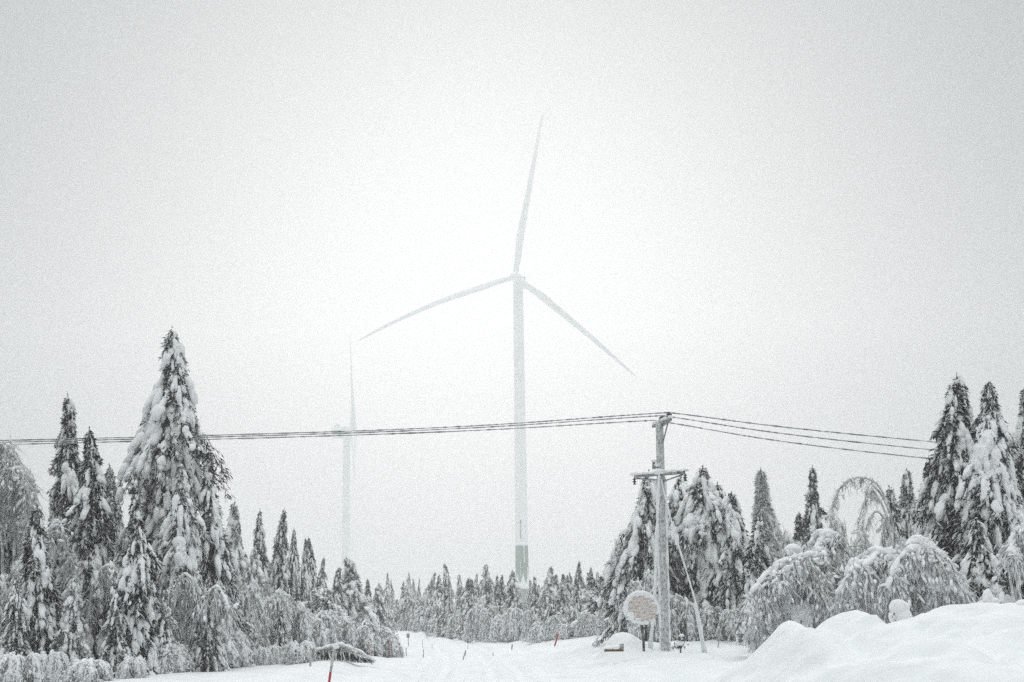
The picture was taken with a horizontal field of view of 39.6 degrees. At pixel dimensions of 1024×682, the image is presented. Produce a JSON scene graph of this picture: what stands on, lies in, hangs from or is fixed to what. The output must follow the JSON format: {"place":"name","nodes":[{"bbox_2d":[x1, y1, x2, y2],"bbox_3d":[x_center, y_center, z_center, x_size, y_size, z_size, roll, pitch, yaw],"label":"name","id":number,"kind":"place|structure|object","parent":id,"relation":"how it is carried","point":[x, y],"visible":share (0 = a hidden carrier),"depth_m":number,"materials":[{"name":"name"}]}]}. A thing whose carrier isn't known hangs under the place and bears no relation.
{"place":"outdoors","nodes":[
{"label":"outdoors","id":0,"kind":"place"},
{"bbox_2d":[0,0,1023,605],"label":"sky","id":1,"kind":"structure","parent":0,"point":[804,214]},
{"bbox_2d":[24,602,1023,681],"bbox_3d":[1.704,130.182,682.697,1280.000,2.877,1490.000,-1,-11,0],"label":"snowy ground","id":2,"kind":"structure","parent":0,"point":[977,642],"depth_m":25.50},
{"bbox_2d":[0,497,23,585],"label":"spruce tree","id":3,"kind":"object","parent":2,"relation":"on","point":[8,554],"visible":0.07,"depth_m":46.28,"materials":[{"name":"grey plant"}]},
{"bbox_2d":[0,556,24,644],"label":"frosted bush","id":4,"kind":"object","parent":2,"relation":"on","point":[5,588],"visible":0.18,"depth_m":40.51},
{"bbox_2d":[0,575,33,656],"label":"spruce tree","id":5,"kind":"object","parent":2,"relation":"on","point":[15,622],"visible":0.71,"depth_m":38.16,"materials":[{"name":"grey plant"}]},
{"bbox_2d":[0,435,48,574],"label":"bent birch","id":6,"kind":"object","parent":2,"relation":"on","point":[19,490],"visible":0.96,"depth_m":44.09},
{"bbox_2d":[0,651,55,681],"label":"frosted bush","id":7,"kind":"object","parent":2,"relation":"on","point":[32,667],"visible":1,"depth_m":34.87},
{"bbox_2d":[5,504,67,655],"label":"spruce tree","id":8,"kind":"object","parent":2,"relation":"on","point":[38,584],"visible":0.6,"depth_m":39.17,"materials":[{"name":"white plant"}]},
{"bbox_2d":[40,649,69,681],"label":"frosted bush","id":9,"kind":"object","parent":2,"relation":"on","point":[57,663],"visible":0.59,"depth_m":37.27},
{"bbox_2d":[46,393,83,591],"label":"spruce tree","id":10,"kind":"object","parent":2,"relation":"on","point":[65,486],"visible":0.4,"depth_m":46.71,"materials":[{"name":"white plant"}]},
{"bbox_2d":[48,574,94,662],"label":"spruce tree","id":11,"kind":"object","parent":2,"relation":"on","point":[78,647],"visible":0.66,"depth_m":39.05,"materials":[{"name":"white plant"}]},
{"bbox_2d":[45,516,118,638],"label":"bent birch","id":12,"kind":"object","parent":2,"relation":"on","point":[54,528],"visible":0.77,"depth_m":40.74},
{"bbox_2d":[55,426,118,659],"bbox_3d":[-12.551,6.365,42.531,2.385,7.738,2.506,3,-11,-18],"label":"spruce tree","id":13,"kind":"object","parent":2,"relation":"on","point":[91,523],"visible":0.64,"depth_m":42.41,"materials":[{"name":"white plant"}]},
{"bbox_2d":[59,658,114,681],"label":"frosted bush","id":14,"kind":"object","parent":2,"relation":"on","point":[86,670],"visible":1,"depth_m":35.67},
{"bbox_2d":[94,579,131,677],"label":"spruce tree","id":15,"kind":"object","parent":2,"relation":"on","point":[113,626],"visible":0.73,"depth_m":39.04,"materials":[{"name":"grey plant"}]},
{"bbox_2d":[103,463,125,562],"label":"spruce tree","id":16,"kind":"object","parent":2,"relation":"on","point":[117,524],"visible":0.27,"depth_m":47.72,"materials":[{"name":"grey plant"}]},
{"bbox_2d":[99,487,164,677],"bbox_3d":[-10.487,6.918,39.873,2.338,5.705,2.331,-1,-11,0],"label":"spruce tree","id":17,"kind":"object","parent":2,"relation":"on","point":[139,563],"visible":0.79,"depth_m":39.58,"materials":[{"name":"white plant"}]},
{"bbox_2d":[115,655,149,678],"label":"frosted bush","id":18,"kind":"object","parent":2,"relation":"on","point":[131,667],"visible":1,"depth_m":37.32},
{"bbox_2d":[138,590,183,672],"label":"spruce tree","id":19,"kind":"object","parent":2,"relation":"on","point":[164,614],"visible":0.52,"depth_m":40.14,"materials":[{"name":"grey plant"}]},
{"bbox_2d":[107,327,234,609],"bbox_3d":[-10.731,5.149,45.049,5.795,11.683,6.286,7,-13,-35],"label":"spruce tree","id":20,"kind":"object","parent":2,"relation":"on","point":[172,418],"visible":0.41,"depth_m":45.01,"materials":[{"name":"white plant"}]},
{"bbox_2d":[146,633,200,673],"bbox_3d":[-9.711,8.853,40.082,1.635,1.196,1.757,-9,-13,36],"label":"frosted bush","id":21,"kind":"object","parent":2,"relation":"on","point":[178,657],"visible":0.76,"depth_m":39.60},
{"bbox_2d":[153,460,212,670],"bbox_3d":[-9.655,6.892,42.491,2.785,6.676,2.791,-1,-11,0],"label":"spruce tree","id":22,"kind":"object","parent":2,"relation":"on","point":[180,550],"visible":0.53,"depth_m":42.28,"materials":[{"name":"white plant"}]},
{"bbox_2d":[155,571,245,651],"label":"bent birch","id":23,"kind":"object","parent":2,"relation":"on","point":[194,592],"visible":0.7,"depth_m":40.96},
{"bbox_2d":[185,575,231,671],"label":"spruce tree","id":24,"kind":"object","parent":2,"relation":"on","point":[217,660],"visible":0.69,"depth_m":40.91,"materials":[{"name":"grey plant"}]},
{"bbox_2d":[198,447,242,667],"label":"spruce tree","id":25,"kind":"object","parent":2,"relation":"on","point":[217,557],"visible":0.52,"depth_m":43.43,"materials":[{"name":"white plant"}]},
{"bbox_2d":[215,630,241,666],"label":"bent birch","id":26,"kind":"object","parent":2,"relation":"on","point":[234,653],"visible":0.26,"depth_m":41.95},
{"bbox_2d":[224,502,246,596],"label":"spruce tree","id":27,"kind":"object","parent":2,"relation":"on","point":[234,545],"visible":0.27,"depth_m":51.21,"materials":[{"name":"grey plant"}]},
{"bbox_2d":[229,601,254,665],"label":"spruce tree","id":28,"kind":"object","parent":2,"relation":"on","point":[245,622],"visible":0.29,"depth_m":44.58,"materials":[{"name":"grey plant"}]},
{"bbox_2d":[229,627,260,667],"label":"frosted bush","id":29,"kind":"object","parent":2,"relation":"on","point":[243,647],"visible":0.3,"depth_m":43.63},
{"bbox_2d":[230,583,271,648],"bbox_3d":[-8.911,9.426,47.151,1.993,2.727,1.874,-3,-11,14],"label":"frosted bush","id":30,"kind":"object","parent":2,"relation":"on","point":[256,616],"visible":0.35,"depth_m":46.75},
{"bbox_2d":[240,564,270,647],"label":"spruce tree","id":31,"kind":"object","parent":2,"relation":"on","point":[248,578],"visible":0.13,"depth_m":49.25,"materials":[{"name":"grey plant"}]},
{"bbox_2d":[250,548,264,599],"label":"spruce tree","id":32,"kind":"object","parent":2,"relation":"on","point":[257,571],"visible":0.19,"depth_m":54.00,"materials":[{"name":"white plant"}]},
{"bbox_2d":[249,511,273,591],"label":"spruce tree","id":33,"kind":"object","parent":2,"relation":"on","point":[259,545],"visible":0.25,"depth_m":57.43,"materials":[{"name":"grey plant"}]},
{"bbox_2d":[252,646,272,665],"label":"frosted bush","id":34,"kind":"object","parent":2,"relation":"on","point":[266,658],"visible":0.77,"depth_m":44.67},
{"bbox_2d":[261,589,293,641],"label":"frosted bush","id":35,"kind":"object","parent":2,"relation":"on","point":[276,604],"visible":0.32,"depth_m":49.81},
{"bbox_2d":[267,610,290,646],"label":"spruce tree","id":36,"kind":"object","parent":2,"relation":"on","point":[281,636],"visible":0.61,"depth_m":46.96,"materials":[{"name":"grey plant"}]},
{"bbox_2d":[269,509,293,604],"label":"spruce tree","id":37,"kind":"object","parent":2,"relation":"on","point":[280,577],"visible":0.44,"depth_m":59.20,"materials":[{"name":"grey plant"}]},
{"bbox_2d":[269,591,316,645],"bbox_3d":[-7.946,10.217,50.977,2.030,2.462,2.159,2,-11,-12],"label":"frosted bush","id":38,"kind":"object","parent":2,"relation":"on","point":[302,617],"visible":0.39,"depth_m":50.61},
{"bbox_2d":[287,530,306,608],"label":"spruce tree","id":39,"kind":"object","parent":2,"relation":"on","point":[293,560],"visible":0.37,"depth_m":61.06,"materials":[{"name":"grey plant"}]},
{"bbox_2d":[278,640,319,664],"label":"frosted bush","id":40,"kind":"object","parent":2,"relation":"on","point":[300,653],"visible":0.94,"depth_m":44.70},
{"bbox_2d":[295,538,312,608],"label":"spruce tree","id":41,"kind":"object","parent":2,"relation":"on","point":[306,586],"visible":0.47,"depth_m":64.99,"materials":[{"name":"grey plant"}]},
{"bbox_2d":[306,537,316,602],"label":"spruce tree","id":42,"kind":"object","parent":2,"relation":"on","point":[312,566],"visible":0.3,"depth_m":66.11,"materials":[{"name":"grey plant"}]},
{"bbox_2d":[292,605,337,652],"bbox_3d":[-7.483,10.639,51.992,2.478,1.942,2.306,-4,-11,17],"label":"frosted bush","id":43,"kind":"object","parent":2,"relation":"on","point":[323,633],"visible":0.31,"depth_m":51.66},
{"bbox_2d":[314,589,338,615],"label":"spruce tree","id":44,"kind":"object","parent":2,"relation":"on","point":[328,603],"visible":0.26,"depth_m":58.98,"materials":[{"name":"grey plant"}]},
{"bbox_2d":[309,585,358,643],"bbox_3d":[-8.140,12.009,61.190,3.183,3.000,2.977,-9,-13,36],"label":"bush","id":45,"kind":"object","parent":2,"relation":"on","point":[319,593],"visible":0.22,"depth_m":61.13,"materials":[{"name":"grey plant"}]},
{"bbox_2d":[314,609,357,651],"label":"frosted bush","id":46,"kind":"object","parent":2,"relation":"on","point":[343,623],"visible":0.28,"depth_m":53.63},
{"bbox_2d":[331,566,351,615],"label":"spruce tree","id":47,"kind":"object","parent":2,"relation":"on","point":[337,593],"visible":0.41,"depth_m":70.84,"materials":[{"name":"grey plant"}]},
{"bbox_2d":[313,642,375,662],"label":"bent birch","id":48,"kind":"object","parent":2,"relation":"on","point":[341,655],"visible":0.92,"depth_m":44.80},
{"bbox_2d":[331,342,359,580],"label":"wind turbine","id":49,"kind":"object","parent":2,"relation":"on","point":[352,427],"visible":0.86,"depth_m":568.65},
{"bbox_2d":[341,557,377,625],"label":"spruce tree","id":50,"kind":"object","parent":2,"relation":"on","point":[359,605],"visible":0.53,"depth_m":72.33,"materials":[{"name":"grey plant"}]},
{"bbox_2d":[345,617,384,652],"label":"frosted bush","id":51,"kind":"object","parent":2,"relation":"on","point":[365,630],"visible":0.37,"depth_m":55.47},
{"bbox_2d":[354,625,404,656],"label":"frosted bush","id":52,"kind":"object","parent":2,"relation":"on","point":[384,634],"visible":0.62,"depth_m":56.21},
{"bbox_2d":[372,587,393,632],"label":"spruce tree","id":53,"kind":"object","parent":2,"relation":"on","point":[378,600],"visible":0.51,"depth_m":88.28,"materials":[{"name":"grey plant"}]},
{"bbox_2d":[382,588,399,638],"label":"spruce tree","id":54,"kind":"object","parent":2,"relation":"on","point":[387,613],"visible":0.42,"depth_m":94.23,"materials":[{"name":"grey plant"}]},
{"bbox_2d":[398,586,412,630],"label":"spruce tree","id":55,"kind":"object","parent":2,"relation":"on","point":[403,607],"visible":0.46,"depth_m":142.78,"materials":[{"name":"grey plant"}]},
{"bbox_2d":[401,595,415,630],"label":"spruce tree","id":56,"kind":"object","parent":2,"relation":"on","point":[410,602],"visible":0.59,"depth_m":140.51,"materials":[{"name":"grey plant"}]},
{"bbox_2d":[426,597,443,636],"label":"spruce tree","id":57,"kind":"object","parent":2,"relation":"on","point":[436,613],"visible":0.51,"depth_m":109.30,"materials":[{"name":"grey plant"}]},
{"bbox_2d":[445,609,462,638],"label":"frosted bush","id":58,"kind":"object","parent":2,"relation":"on","point":[454,622],"visible":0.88,"depth_m":95.86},
{"bbox_2d":[462,596,486,640],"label":"frosted bush","id":59,"kind":"object","parent":2,"relation":"on","point":[471,622],"visible":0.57,"depth_m":86.08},
{"bbox_2d":[478,564,493,603],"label":"spruce tree","id":60,"kind":"object","parent":2,"relation":"on","point":[487,583],"visible":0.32,"depth_m":98.46,"materials":[{"name":"grey plant"}]},
{"bbox_2d":[476,602,500,641],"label":"frosted bush","id":61,"kind":"object","parent":2,"relation":"on","point":[486,617],"visible":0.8,"depth_m":83.07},
{"bbox_2d":[356,109,636,608],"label":"wind turbine","id":62,"kind":"object","parent":2,"relation":"on","point":[520,283],"visible":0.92,"depth_m":534.38,"materials":[{"name":"white"}]},
{"bbox_2d":[489,614,519,641],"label":"frosted bush","id":63,"kind":"object","parent":2,"relation":"on","point":[497,627],"visible":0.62,"depth_m":77.96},
{"bbox_2d":[503,604,524,640],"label":"frosted bush","id":64,"kind":"object","parent":2,"relation":"on","point":[513,620],"visible":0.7,"depth_m":77.10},
{"bbox_2d":[502,570,530,615],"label":"spruce tree","id":65,"kind":"object","parent":2,"relation":"on","point":[513,588],"visible":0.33,"depth_m":86.49,"materials":[{"name":"grey plant"}]},
{"bbox_2d":[519,609,542,642],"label":"frosted bush","id":66,"kind":"object","parent":2,"relation":"on","point":[529,619],"visible":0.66,"depth_m":72.20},
{"bbox_2d":[527,621,553,642],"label":"frosted bush","id":67,"kind":"object","parent":2,"relation":"on","point":[536,630],"visible":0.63,"depth_m":69.16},
{"bbox_2d":[538,566,557,619],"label":"spruce tree","id":68,"kind":"object","parent":2,"relation":"on","point":[549,587],"visible":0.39,"depth_m":90.27,"materials":[{"name":"grey plant"}]},
{"bbox_2d":[542,614,566,640],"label":"frosted bush","id":69,"kind":"object","parent":2,"relation":"on","point":[551,623],"visible":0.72,"depth_m":66.39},
{"bbox_2d":[552,623,582,639],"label":"frosted bush","id":70,"kind":"object","parent":2,"relation":"on","point":[565,631],"visible":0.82,"depth_m":64.27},
{"bbox_2d":[571,560,583,611],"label":"spruce tree","id":71,"kind":"object","parent":2,"relation":"on","point":[578,594],"visible":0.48,"depth_m":82.63,"materials":[{"name":"grey plant"}]},
{"bbox_2d":[574,612,597,636],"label":"frosted bush","id":72,"kind":"object","parent":2,"relation":"on","point":[585,624],"visible":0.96,"depth_m":62.55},
{"bbox_2d":[571,590,600,637],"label":"spruce tree","id":73,"kind":"object","parent":2,"relation":"on","point":[590,605],"visible":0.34,"depth_m":64.75,"materials":[{"name":"grey plant"}]},
{"bbox_2d":[580,575,602,607],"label":"spruce tree","id":74,"kind":"object","parent":2,"relation":"on","point":[593,584],"visible":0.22,"depth_m":76.74,"materials":[{"name":"grey plant"}]},
{"bbox_2d":[591,470,689,646],"bbox_3d":[4.595,7.837,50.406,3.623,6.568,3.806,-10,-14,40],"label":"spruce tree","id":75,"kind":"object","parent":2,"relation":"on","point":[634,559],"visible":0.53,"depth_m":49.89,"materials":[{"name":"white plant"}]},
{"bbox_2d":[623,590,658,650],"bbox_3d":[3.746,8.303,41.176,1.050,2.140,0.174,-1,-11,0],"label":"round road sign","id":76,"kind":"object","parent":2,"relation":"on","point":[641,607],"visible":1,"depth_m":41.23,"materials":[{"name":"white metal"}]},
{"bbox_2d":[625,569,674,640],"bbox_3d":[4.579,9.060,48.168,1.565,2.690,1.665,2,-11,-12],"label":"frosted bush","id":77,"kind":"object","parent":2,"relation":"on","point":[647,581],"visible":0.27,"depth_m":48.19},
{"bbox_2d":[630,412,688,650],"bbox_3d":[4.600,5.823,42.649,1.490,7.202,1.549,-8,-13,34],"label":"utility pole","id":78,"kind":"object","parent":2,"relation":"on","point":[663,592],"visible":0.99,"depth_m":42.57,"materials":[{"name":"grey wood"}]},
{"bbox_2d":[0,412,934,442],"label":"power line","id":79,"kind":"object","parent":78,"relation":"attached to","point":[504,424],"visible":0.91,"depth_m":44.54,"materials":[{"name":"metal"}]},
{"bbox_2d":[0,415,934,450],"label":"power line","id":80,"kind":"object","parent":78,"relation":"attached to","point":[493,427],"visible":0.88,"depth_m":44.58,"materials":[{"name":"metal"}]},
{"bbox_2d":[11,420,930,458],"bbox_3d":[-1.297,3.959,45.493,53.133,2.342,3.195,-1,-11,0],"label":"power line","id":81,"kind":"object","parent":78,"relation":"attached to","point":[503,429],"visible":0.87,"depth_m":44.57,"materials":[{"name":"metal"}]},
{"bbox_2d":[648,474,659,648],"bbox_3d":[4.213,6.547,42.285,0.554,5.279,0.170,-2,-11,8],"label":"guy wire","id":82,"kind":"object","parent":78,"relation":"attached to","point":[650,643],"visible":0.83,"depth_m":42.30,"materials":[{"name":"white"}]},
{"bbox_2d":[660,479,707,652],"bbox_3d":[5.107,6.683,42.153,1.247,5.214,0.427,-1,-11,0],"label":"guy wire","id":83,"kind":"object","parent":78,"relation":"attached to","point":[674,534],"visible":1,"depth_m":41.98,"materials":[{"name":"white"}]},
{"bbox_2d":[667,474,688,570],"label":"spruce tree","id":84,"kind":"object","parent":2,"relation":"on","point":[677,494],"visible":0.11,"depth_m":52.55,"materials":[{"name":"white plant"}]},
{"bbox_2d":[669,590,698,641],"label":"frosted bush","id":85,"kind":"object","parent":2,"relation":"on","point":[681,617],"visible":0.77,"depth_m":48.52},
{"bbox_2d":[668,465,727,640],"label":"spruce tree","id":86,"kind":"object","parent":2,"relation":"on","point":[697,516],"visible":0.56,"depth_m":50.27,"materials":[{"name":"white plant"}]},
{"bbox_2d":[681,601,731,640],"bbox_3d":[6.807,9.685,49.026,1.813,1.478,1.948,-11,-15,43],"label":"frosted bush","id":87,"kind":"object","parent":2,"relation":"on","point":[708,613],"visible":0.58,"depth_m":48.49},
{"bbox_2d":[698,491,748,638],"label":"spruce tree","id":88,"kind":"object","parent":2,"relation":"on","point":[732,542],"visible":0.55,"depth_m":49.40,"materials":[{"name":"grey plant"}]},
{"bbox_2d":[714,601,743,640],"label":"frosted bush","id":89,"kind":"object","parent":2,"relation":"on","point":[728,617],"visible":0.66,"depth_m":47.77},
{"bbox_2d":[736,516,770,645],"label":"spruce tree","id":90,"kind":"object","parent":2,"relation":"on","point":[756,560],"visible":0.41,"depth_m":46.27,"materials":[{"name":"grey plant"}]},
{"bbox_2d":[750,467,781,565],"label":"spruce tree","id":91,"kind":"object","parent":2,"relation":"on","point":[763,509],"visible":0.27,"depth_m":53.57,"materials":[{"name":"grey plant"}]},
{"bbox_2d":[772,519,793,559],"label":"frosted bush","id":92,"kind":"object","parent":2,"relation":"on","point":[784,540],"visible":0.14,"depth_m":53.66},
{"bbox_2d":[728,546,839,656],"bbox_3d":[7.333,6.961,37.806,3.306,2.956,2.987,-1,-11,0],"label":"bent birch","id":93,"kind":"object","parent":2,"relation":"on","point":[770,603],"visible":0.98,"depth_m":37.34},
{"bbox_2d":[793,513,806,551],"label":"spruce tree","id":94,"kind":"object","parent":2,"relation":"on","point":[799,535],"visible":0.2,"depth_m":54.51,"materials":[{"name":"grey plant"}]},
{"bbox_2d":[803,465,829,549],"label":"spruce tree","id":95,"kind":"object","parent":2,"relation":"on","point":[814,513],"visible":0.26,"depth_m":55.59,"materials":[{"name":"grey plant"}]},
{"bbox_2d":[775,527,883,628],"bbox_3d":[8.580,6.796,38.897,2.971,3.443,3.053,-1,-11,0],"label":"bent birch","id":96,"kind":"object","parent":2,"relation":"on","point":[831,544],"visible":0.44,"depth_m":38.63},
{"bbox_2d":[821,473,895,556],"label":"bent birch","id":97,"kind":"object","parent":2,"relation":"on","point":[870,491],"visible":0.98,"depth_m":43.78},
{"bbox_2d":[825,543,927,619],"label":"bent birch","id":98,"kind":"object","parent":2,"relation":"on","point":[858,583],"visible":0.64,"depth_m":36.28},
{"bbox_2d":[879,514,904,623],"bbox_3d":[12.341,7.610,45.291,1.389,4.304,1.306,0,-11,-6],"label":"frosted bush","id":99,"kind":"object","parent":2,"relation":"on","point":[885,540],"visible":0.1,"depth_m":45.55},
{"bbox_2d":[885,485,907,623],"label":"spruce tree","id":100,"kind":"object","parent":2,"relation":"on","point":[890,495],"visible":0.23,"depth_m":48.62,"materials":[{"name":"grey plant"}]},
{"bbox_2d":[882,599,912,621],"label":"snow smothered sapling","id":101,"kind":"object","parent":2,"relation":"on","point":[899,609],"visible":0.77,"depth_m":26.41,"materials":[{"name":"snow"}]},
{"bbox_2d":[888,468,916,612],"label":"spruce tree","id":102,"kind":"object","parent":2,"relation":"on","point":[907,499],"visible":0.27,"depth_m":49.59,"materials":[{"name":"grey plant"}]},
{"bbox_2d":[913,456,931,535],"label":"spruce tree","id":103,"kind":"object","parent":2,"relation":"on","point":[926,475],"visible":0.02,"depth_m":41.82,"materials":[{"name":"grey plant"}]},
{"bbox_2d":[871,531,981,622],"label":"bent birch","id":104,"kind":"object","parent":2,"relation":"on","point":[929,564],"visible":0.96,"depth_m":35.54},
{"bbox_2d":[909,373,976,568],"bbox_3d":[12.430,4.965,39.849,2.656,8.249,2.607,8,-14,-38],"label":"spruce tree","id":105,"kind":"object","parent":2,"relation":"on","point":[953,434],"visible":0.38,"depth_m":39.76,"materials":[{"name":"grey plant"}]},
{"bbox_2d":[937,381,1023,607],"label":"spruce tree","id":106,"kind":"object","parent":2,"relation":"on","point":[992,499],"visible":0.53,"depth_m":38.05,"materials":[{"name":"white plant"}]},
{"bbox_2d":[957,517,1006,603],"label":"spruce tree","id":107,"kind":"object","parent":2,"relation":"on","point":[977,566],"visible":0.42,"depth_m":36.77,"materials":[{"name":"white plant"}]},
{"bbox_2d":[977,589,1004,603],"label":"snow smothered sapling","id":108,"kind":"object","parent":2,"relation":"on","point":[988,597],"visible":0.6,"depth_m":27.96,"materials":[{"name":"snow"}]},
{"bbox_2d":[991,523,1023,602],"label":"bent birch","id":109,"kind":"object","parent":2,"relation":"on","point":[1013,555],"visible":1,"depth_m":35.12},
{"bbox_2d":[1014,388,1023,501],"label":"spruce tree","id":110,"kind":"object","parent":2,"relation":"on","point":[1019,437],"visible":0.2,"depth_m":39.47,"materials":[{"name":"white plant"}]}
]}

